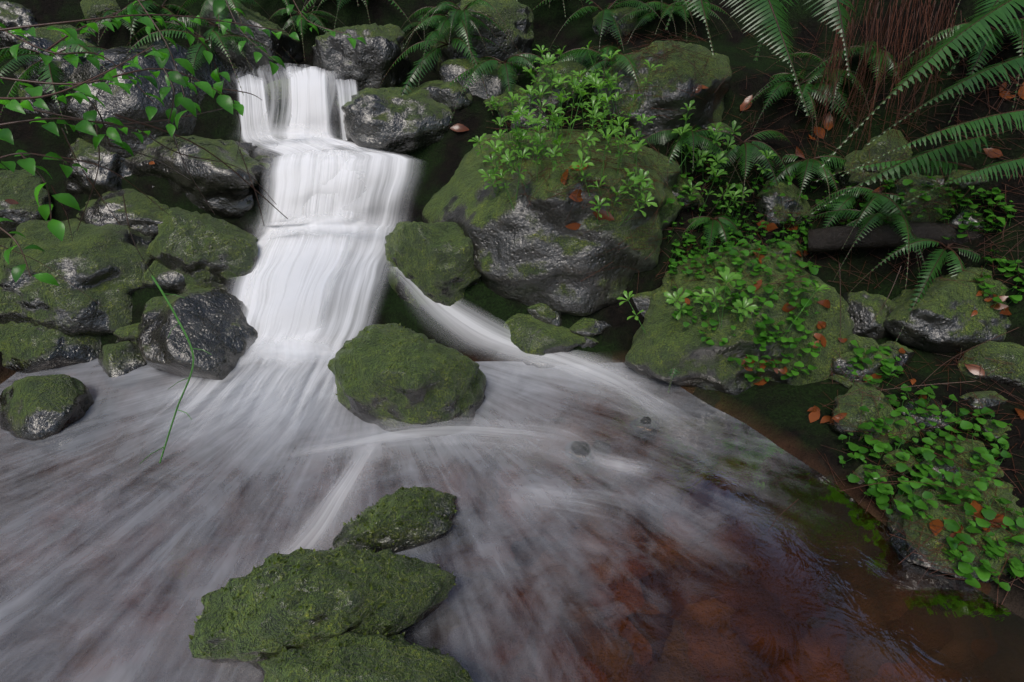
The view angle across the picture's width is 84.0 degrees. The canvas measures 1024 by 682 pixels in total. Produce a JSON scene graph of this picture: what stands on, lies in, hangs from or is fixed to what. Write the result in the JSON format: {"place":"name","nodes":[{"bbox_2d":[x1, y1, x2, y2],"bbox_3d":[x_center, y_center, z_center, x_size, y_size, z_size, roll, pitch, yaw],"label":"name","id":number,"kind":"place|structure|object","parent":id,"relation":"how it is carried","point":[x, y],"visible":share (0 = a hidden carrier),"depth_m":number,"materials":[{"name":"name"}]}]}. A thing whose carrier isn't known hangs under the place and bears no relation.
{"place":"outdoors","nodes":[
{"label":"outdoors","id":0,"kind":"place"},
{"bbox_2d":[238,75,278,143],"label":"water","id":1,"kind":"structure","parent":0,"point":[254,117],"depth_m":2.57,"materials":[{"name":"white liquid"}]},
{"bbox_2d":[206,76,408,393],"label":"water cascade","id":2,"kind":"object","parent":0,"point":[348,293],"visible":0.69,"depth_m":2.45,"materials":[{"name":"white liquid"}]},
{"bbox_2d":[271,344,317,357],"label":"water mist","id":3,"kind":"structure","parent":2,"relation":"on","point":[288,351],"depth_m":2.19,"materials":[{"name":"liquid"}]},
{"bbox_2d":[243,229,347,363],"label":"water cascade","id":4,"kind":"object","parent":2,"relation":"on","point":[293,277],"visible":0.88,"depth_m":2.25,"materials":[{"name":"water"}]},
{"bbox_2d":[284,129,310,136],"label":"water mist","id":5,"kind":"structure","parent":2,"relation":"on","point":[299,132],"depth_m":2.54,"materials":[{"name":"liquid"}]},
{"bbox_2d":[270,150,362,234],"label":"waterfall","id":6,"kind":"object","parent":2,"relation":"on","point":[297,185],"visible":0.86,"depth_m":2.46,"materials":[{"name":"water"}]},
{"bbox_2d":[304,153,344,235],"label":"waterfall","id":7,"kind":"object","parent":6,"relation":"attached to","point":[320,207],"visible":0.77,"depth_m":2.46,"materials":[{"name":"liquid"}]},
{"bbox_2d":[308,220,354,230],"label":"water mist","id":8,"kind":"structure","parent":2,"relation":"on","point":[331,225],"depth_m":2.43,"materials":[{"name":"liquid"}]},
{"bbox_2d":[287,66,373,150],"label":"waterfall","id":9,"kind":"structure","parent":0,"point":[309,110],"depth_m":2.56,"materials":[{"name":"white liquid"}]},
{"bbox_2d":[337,79,356,140],"bbox_3d":[-0.755,-1.065,2.623,0.147,0.238,0.161,0,33,0],"label":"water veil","id":10,"kind":"object","parent":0,"point":[352,89],"visible":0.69,"depth_m":2.58,"materials":[{"name":"white liquid"}]},
{"bbox_2d":[414,285,549,356],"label":"flowing water","id":11,"kind":"structure","parent":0,"point":[456,317],"depth_m":2.27,"materials":[{"name":"white liquid"}]},
{"bbox_2d":[0,0,1023,681],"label":"ground","id":12,"kind":"structure","parent":0,"point":[630,554],"depth_m":1.85,"materials":[{"name":"soil"}]},
{"bbox_2d":[0,238,10,257],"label":"rock","id":13,"kind":"object","parent":12,"relation":"on","point":[3,241],"visible":0.06,"depth_m":2.42,"materials":[{"name":"green stone"}]},
{"bbox_2d":[0,0,38,51],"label":"rock","id":14,"kind":"object","parent":12,"relation":"on","point":[12,14],"visible":0.32,"depth_m":2.92,"materials":[{"name":"grey stone"}]},
{"bbox_2d":[0,374,96,447],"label":"pool rock","id":15,"kind":"object","parent":12,"relation":"on","point":[45,411],"visible":1,"depth_m":1.92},
{"bbox_2d":[0,321,100,375],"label":"rock","id":16,"kind":"object","parent":12,"relation":"on","point":[28,349],"visible":0.39,"depth_m":2.20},
{"bbox_2d":[13,34,100,117],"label":"rock","id":17,"kind":"object","parent":12,"relation":"on","point":[66,67],"visible":0.19,"depth_m":2.52,"materials":[{"name":"grey stone"}]},
{"bbox_2d":[35,25,79,36],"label":"rock","id":18,"kind":"object","parent":12,"relation":"on","point":[45,32],"visible":0.13,"depth_m":2.95,"materials":[{"name":"green stone"}]},
{"bbox_2d":[0,218,154,336],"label":"rock","id":19,"kind":"object","parent":12,"relation":"on","point":[105,267],"visible":0.72,"depth_m":2.24,"materials":[{"name":"green stone"}]},
{"bbox_2d":[0,169,54,237],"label":"rock","id":20,"kind":"object","parent":19,"relation":"on","point":[19,186],"visible":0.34,"depth_m":2.45,"materials":[{"name":"green stone"}]},
{"bbox_2d":[80,0,119,32],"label":"rock","id":21,"kind":"object","parent":12,"relation":"on","point":[92,8],"visible":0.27,"depth_m":2.94,"materials":[{"name":"green stone"}]},
{"bbox_2d":[76,188,169,237],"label":"flat rock","id":22,"kind":"object","parent":12,"relation":"on","point":[145,215],"visible":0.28,"depth_m":2.44,"materials":[{"name":"grey stone"}]},
{"bbox_2d":[62,138,131,197],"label":"rock","id":23,"kind":"object","parent":22,"relation":"on","point":[76,181],"visible":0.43,"depth_m":2.47,"materials":[{"name":"grey stone"}]},
{"bbox_2d":[98,341,149,388],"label":"rock","id":24,"kind":"object","parent":12,"relation":"on","point":[116,361],"visible":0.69,"depth_m":2.20,"materials":[{"name":"green stone"}]},
{"bbox_2d":[113,323,138,344],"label":"rock","id":25,"kind":"object","parent":12,"relation":"on","point":[127,333],"visible":0.3,"depth_m":2.26,"materials":[{"name":"green stone"}]},
{"bbox_2d":[57,38,247,158],"bbox_3d":[-1.687,-1.080,2.720,0.609,0.642,0.734,17,37,24],"label":"dark rock","id":26,"kind":"object","parent":12,"relation":"on","point":[136,103],"visible":0.38,"depth_m":2.48,"materials":[{"name":"grey stone"}]},
{"bbox_2d":[0,0,365,285],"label":"vine","id":27,"kind":"object","parent":12,"relation":"on","point":[56,228],"depth_m":1.39,"materials":[{"name":"green plant"}]},
{"bbox_2d":[125,135,276,217],"bbox_3d":[-1.362,-0.772,2.644,0.698,0.389,0.546,18,37,25],"label":"rock","id":28,"kind":"object","parent":12,"relation":"on","point":[226,191],"visible":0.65,"depth_m":2.46,"materials":[{"name":"grey stone"}]},
{"bbox_2d":[136,283,267,383],"bbox_3d":[-1.248,-0.003,2.316,0.451,0.452,0.609,-23,40,-31],"label":"rock","id":29,"kind":"object","parent":12,"relation":"on","point":[217,326],"visible":0.79,"depth_m":2.13,"materials":[{"name":"grey stone"}]},
{"bbox_2d":[146,207,257,292],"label":"mossy rock","id":30,"kind":"object","parent":12,"relation":"on","point":[204,250],"visible":0.74,"depth_m":2.29,"materials":[{"name":"green stone"}]},
{"bbox_2d":[141,261,185,292],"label":"rock","id":31,"kind":"object","parent":30,"relation":"on","point":[170,280],"visible":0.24,"depth_m":2.29,"materials":[{"name":"stone"}]},
{"bbox_2d":[197,0,303,80],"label":"rock","id":32,"kind":"object","parent":12,"relation":"on","point":[261,67],"visible":0.47,"depth_m":2.80,"materials":[{"name":"grey stone"}]},
{"bbox_2d":[264,79,289,100],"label":"waterfall","id":33,"kind":"structure","parent":12,"relation":"on","point":[278,90],"depth_m":2.73,"materials":[{"name":"white liquid"}]},
{"bbox_2d":[189,544,455,668],"bbox_3d":[-0.422,0.622,1.306,0.580,0.315,0.266,0,33,0],"label":"rock","id":34,"kind":"object","parent":12,"relation":"on","point":[266,622],"visible":0.87,"depth_m":1.22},
{"bbox_2d":[189,323,474,681],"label":"moss tufts","id":35,"kind":"object","parent":12,"relation":"on","point":[284,649],"visible":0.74,"depth_m":1.26,"materials":[{"name":"green plant"}]},
{"bbox_2d":[311,23,410,95],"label":"rock","id":36,"kind":"object","parent":12,"relation":"on","point":[361,65],"visible":0.66,"depth_m":2.70,"materials":[{"name":"grey stone"}]},
{"bbox_2d":[257,632,473,681],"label":"edge rock","id":37,"kind":"object","parent":12,"relation":"on","point":[402,659],"visible":0.99,"depth_m":1.15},
{"bbox_2d":[334,86,453,155],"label":"rock","id":38,"kind":"object","parent":12,"relation":"on","point":[392,120],"visible":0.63,"depth_m":2.54,"materials":[{"name":"grey stone"}]},
{"bbox_2d":[332,486,456,554],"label":"rock","id":39,"kind":"object","parent":12,"relation":"on","point":[407,541],"visible":0.89,"depth_m":1.53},
{"bbox_2d":[327,323,487,452],"bbox_3d":[-0.375,0.170,2.086,0.570,0.480,0.444,8,34,12],"label":"stream rock","id":40,"kind":"object","parent":12,"relation":"on","point":[377,390],"visible":0.98,"depth_m":1.90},
{"bbox_2d":[384,221,481,309],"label":"rock","id":41,"kind":"object","parent":12,"relation":"on","point":[434,262],"visible":0.73,"depth_m":2.26,"materials":[{"name":"green stone"}]},
{"bbox_2d":[417,80,472,109],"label":"rock","id":42,"kind":"object","parent":12,"relation":"on","point":[445,93],"visible":0.59,"depth_m":2.58,"materials":[{"name":"stone"}]},
{"bbox_2d":[437,58,518,98],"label":"rock","id":43,"kind":"object","parent":12,"relation":"on","point":[450,70],"visible":0.41,"depth_m":2.60,"materials":[{"name":"grey stone"}]},
{"bbox_2d":[429,0,533,74],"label":"rock","id":44,"kind":"object","parent":12,"relation":"on","point":[517,17],"visible":0.44,"depth_m":2.68,"materials":[{"name":"stone"}]},
{"bbox_2d":[0,85,1018,531],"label":"bare twigs","id":45,"kind":"object","parent":12,"relation":"on","point":[286,217],"visible":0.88,"depth_m":1.62,"materials":[{"name":"brown wood"}]},
{"bbox_2d":[140,275,211,463],"bbox_3d":[-1.036,0.032,1.759,0.171,0.180,0.812,-13,35,-18],"label":"green stem","id":46,"kind":"object","parent":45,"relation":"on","point":[173,311],"visible":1,"depth_m":1.79,"materials":[{"name":"green plant"}]},
{"bbox_2d":[0,0,1023,392],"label":"fern","id":47,"kind":"object","parent":12,"relation":"on","point":[968,34],"depth_m":2.34,"materials":[{"name":"green plant"}]},
{"bbox_2d":[498,84,528,118],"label":"rock","id":48,"kind":"object","parent":12,"relation":"on","point":[517,90],"visible":0.19,"depth_m":2.59,"materials":[{"name":"green stone"}]},
{"bbox_2d":[483,94,529,111],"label":"rock","id":49,"kind":"object","parent":48,"relation":"on","point":[515,103],"visible":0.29,"depth_m":2.58,"materials":[{"name":"green stone"}]},
{"bbox_2d":[5,82,1023,544],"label":"fallen leaves","id":50,"kind":"object","parent":12,"relation":"on","point":[971,368],"visible":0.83,"depth_m":1.97,"materials":[{"name":"orange plant"}]},
{"bbox_2d":[508,94,551,131],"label":"rock","id":51,"kind":"object","parent":12,"relation":"on","point":[537,113],"visible":0.12,"depth_m":2.57,"materials":[{"name":"grey stone"}]},
{"bbox_2d":[523,353,556,375],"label":"water","id":52,"kind":"structure","parent":12,"relation":"on","point":[543,361],"depth_m":2.23,"materials":[{"name":"white liquid"}]},
{"bbox_2d":[422,129,681,315],"bbox_3d":[0.154,-0.562,2.578,1.149,0.699,1.076,0,33,0],"label":"rock","id":53,"kind":"object","parent":12,"relation":"on","point":[536,251],"visible":0.77,"depth_m":2.19,"materials":[{"name":"grey stone"}]},
{"bbox_2d":[530,60,590,110],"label":"rock","id":54,"kind":"object","parent":53,"relation":"on","point":[571,65],"visible":0.3,"depth_m":2.54,"materials":[{"name":"green stone"}]},
{"bbox_2d":[121,352,1023,653],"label":"water pool","id":55,"kind":"structure","parent":12,"relation":"on","point":[269,406],"depth_m":1.96,"materials":[{"name":"white liquid"}]},
{"bbox_2d":[503,313,585,357],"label":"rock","id":56,"kind":"object","parent":55,"relation":"on","point":[529,336],"visible":0.38,"depth_m":2.24,"materials":[{"name":"green stone"}]},
{"bbox_2d":[527,303,562,326],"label":"rock","id":57,"kind":"object","parent":56,"relation":"on","point":[542,312],"visible":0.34,"depth_m":2.27,"materials":[{"name":"grey stone"}]},
{"bbox_2d":[565,440,592,462],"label":"midstream rock","id":58,"kind":"object","parent":55,"relation":"in","point":[580,451],"visible":1,"depth_m":1.84,"materials":[{"name":"grey stone"}]},
{"bbox_2d":[580,336,598,347],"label":"rock","id":59,"kind":"object","parent":55,"relation":"on","point":[591,342],"visible":0.34,"depth_m":2.26,"materials":[{"name":"grey stone"}]},
{"bbox_2d":[629,416,659,436],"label":"midstream rock","id":60,"kind":"object","parent":55,"relation":"in","point":[646,426],"visible":1,"depth_m":1.95,"materials":[{"name":"grey stone"}]},
{"bbox_2d":[569,317,610,337],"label":"rock","id":61,"kind":"object","parent":12,"relation":"on","point":[589,327],"visible":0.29,"depth_m":2.26,"materials":[{"name":"green stone"}]},
{"bbox_2d":[592,7,637,35],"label":"rock","id":62,"kind":"object","parent":12,"relation":"on","point":[630,24],"visible":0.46,"depth_m":2.89,"materials":[{"name":"stone"}]},
{"bbox_2d":[632,291,652,316],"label":"rock","id":63,"kind":"object","parent":12,"relation":"on","point":[642,301],"visible":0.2,"depth_m":2.27,"materials":[{"name":"grey stone"}]},
{"bbox_2d":[479,50,815,336],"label":"plant stems","id":64,"kind":"object","parent":12,"relation":"on","point":[517,142],"visible":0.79,"depth_m":2.21,"materials":[{"name":"green plant"}]},
{"bbox_2d":[594,40,731,143],"bbox_3d":[0.668,-1.075,2.567,0.586,0.509,0.543,-15,36,-22],"label":"upright rock","id":65,"kind":"object","parent":12,"relation":"on","point":[708,109],"visible":0.56,"depth_m":2.39,"materials":[{"name":"stone"}]},
{"bbox_2d":[672,174,704,213],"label":"rock","id":66,"kind":"object","parent":12,"relation":"on","point":[696,203],"visible":0.2,"depth_m":2.40,"materials":[{"name":"green stone"}]},
{"bbox_2d":[705,122,733,142],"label":"rock","id":67,"kind":"object","parent":12,"relation":"on","point":[721,127],"visible":0.29,"depth_m":2.45,"materials":[{"name":"green stone"}]},
{"bbox_2d":[624,243,853,395],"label":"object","id":68,"kind":"object","parent":12,"relation":"on","point":[663,345],"visible":0.7,"depth_m":2.00,"materials":[{"name":"green stone"}]},
{"bbox_2d":[468,41,831,321],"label":"leaves","id":69,"kind":"object","parent":68,"relation":"on","point":[725,274],"visible":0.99,"depth_m":2.15,"materials":[{"name":"green plant"}]},
{"bbox_2d":[484,0,1023,604],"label":"foliage","id":70,"kind":"object","parent":12,"relation":"on","point":[874,18],"visible":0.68,"depth_m":2.15,"materials":[{"name":"green plant"}]},
{"bbox_2d":[753,180,815,229],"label":"rock","id":71,"kind":"object","parent":12,"relation":"on","point":[765,203],"visible":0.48,"depth_m":2.40,"materials":[{"name":"grey stone"}]},
{"bbox_2d":[766,239,802,265],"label":"rock","id":72,"kind":"object","parent":12,"relation":"on","point":[794,248],"visible":0.33,"depth_m":2.31,"materials":[{"name":"green stone"}]},
{"bbox_2d":[661,161,1023,590],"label":"ground cover plants","id":73,"kind":"object","parent":12,"relation":"on","point":[992,548],"depth_m":1.82,"materials":[{"name":"green plant"}]},
{"bbox_2d":[833,150,878,187],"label":"rock","id":74,"kind":"object","parent":12,"relation":"on","point":[845,180],"visible":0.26,"depth_m":2.36,"materials":[{"name":"green stone"}]},
{"bbox_2d":[829,348,888,382],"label":"rock","id":75,"kind":"object","parent":12,"relation":"on","point":[874,367],"visible":0.28,"depth_m":1.94,"materials":[{"name":"grey stone"}]},
{"bbox_2d":[847,334,878,349],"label":"bank rock","id":76,"kind":"object","parent":12,"relation":"on","point":[864,342],"visible":0.2,"depth_m":1.99,"materials":[{"name":"green stone"}]},
{"bbox_2d":[829,382,897,438],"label":"bank rock","id":77,"kind":"object","parent":12,"relation":"on","point":[852,411],"visible":0.66,"depth_m":1.76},
{"bbox_2d":[877,415,918,444],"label":"rock","id":78,"kind":"object","parent":77,"relation":"on","point":[909,437],"visible":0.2,"depth_m":1.75,"materials":[{"name":"green stone"}]},
{"bbox_2d":[842,291,895,339],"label":"rock","id":79,"kind":"object","parent":12,"relation":"on","point":[865,307],"visible":0.5,"depth_m":2.08,"materials":[{"name":"grey stone"}]},
{"bbox_2d":[853,464,889,483],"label":"rock","id":80,"kind":"object","parent":12,"relation":"on","point":[859,470],"visible":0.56,"depth_m":1.68,"materials":[{"name":"stone"}]},
{"bbox_2d":[857,129,912,176],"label":"rock","id":81,"kind":"object","parent":12,"relation":"on","point":[878,146],"visible":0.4,"depth_m":2.27,"materials":[{"name":"green stone"}]},
{"bbox_2d":[806,222,985,252],"bbox_3d":[1.633,-0.380,2.129,0.945,0.248,0.104,11,35,17],"label":"fallen log","id":82,"kind":"object","parent":12,"relation":"on","point":[834,238],"visible":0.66,"depth_m":2.17,"materials":[{"name":"brown wood"}]},
{"bbox_2d":[878,341,914,373],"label":"rock","id":83,"kind":"object","parent":12,"relation":"on","point":[906,357],"visible":0.34,"depth_m":1.98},
{"bbox_2d":[883,449,917,473],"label":"rock","id":84,"kind":"object","parent":12,"relation":"on","point":[895,461],"visible":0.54,"depth_m":1.68,"materials":[{"name":"green stone"}]},
{"bbox_2d":[896,397,953,431],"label":"bank rock","id":85,"kind":"object","parent":12,"relation":"on","point":[907,405],"visible":0.45,"depth_m":1.78,"materials":[{"name":"grey stone"}]},
{"bbox_2d":[899,184,955,221],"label":"rock","id":86,"kind":"object","parent":12,"relation":"on","point":[913,218],"visible":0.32,"depth_m":2.16,"materials":[{"name":"green stone"}]},
{"bbox_2d":[895,172,929,194],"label":"rock","id":87,"kind":"object","parent":86,"relation":"on","point":[917,181],"visible":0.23,"depth_m":2.22,"materials":[{"name":"green stone"}]},
{"bbox_2d":[945,170,988,190],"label":"rock","id":88,"kind":"object","parent":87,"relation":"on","point":[962,185],"visible":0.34,"depth_m":2.10,"materials":[{"name":"green stone"}]},
{"bbox_2d":[927,175,943,184],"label":"rock","id":89,"kind":"object","parent":88,"relation":"on","point":[940,181],"visible":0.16,"depth_m":2.17,"materials":[{"name":"stone"}]},
{"bbox_2d":[917,483,957,491],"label":"rock","id":90,"kind":"object","parent":12,"relation":"on","point":[922,488],"visible":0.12,"depth_m":1.57,"materials":[{"name":"stone"}]},
{"bbox_2d":[917,456,974,480],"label":"rock","id":91,"kind":"object","parent":12,"relation":"on","point":[945,467],"visible":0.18,"depth_m":1.63,"materials":[{"name":"grey stone"}]},
{"bbox_2d":[883,267,1010,352],"bbox_3d":[1.629,-0.094,2.094,0.582,0.388,0.395,0,33,0],"label":"rock","id":92,"kind":"object","parent":12,"relation":"on","point":[938,318],"visible":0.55,"depth_m":1.94,"materials":[{"name":"stone"}]},
{"bbox_2d":[884,470,1023,582],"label":"bank rock","id":93,"kind":"object","parent":12,"relation":"on","point":[902,546],"visible":0.51,"depth_m":1.48,"materials":[{"name":"stone"}]},
{"bbox_2d":[947,208,983,226],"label":"rock","id":94,"kind":"object","parent":12,"relation":"on","point":[955,218],"visible":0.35,"depth_m":2.07,"materials":[{"name":"grey stone"}]},
{"bbox_2d":[931,436,1003,477],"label":"rock","id":95,"kind":"object","parent":12,"relation":"on","point":[967,445],"visible":0.34,"depth_m":1.67,"materials":[{"name":"stone"}]},
{"bbox_2d":[960,391,1007,408],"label":"rock","id":96,"kind":"object","parent":12,"relation":"on","point":[985,396],"visible":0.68,"depth_m":1.81,"materials":[{"name":"stone"}]},
{"bbox_2d":[957,341,1023,387],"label":"rock","id":97,"kind":"object","parent":12,"relation":"on","point":[1009,352],"visible":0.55,"depth_m":1.88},
{"bbox_2d":[981,419,1010,437],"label":"rock","id":98,"kind":"object","parent":12,"relation":"on","point":[996,430],"visible":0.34,"depth_m":1.72,"materials":[{"name":"green stone"}]},
{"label":"rock","id":99,"kind":"object","parent":12,"relation":"on","visible":0},
{"bbox_2d":[829,375,853,388],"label":"rock","id":100,"kind":"object","parent":99,"relation":"on","point":[841,381],"visible":0.17,"depth_m":1.95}
]}

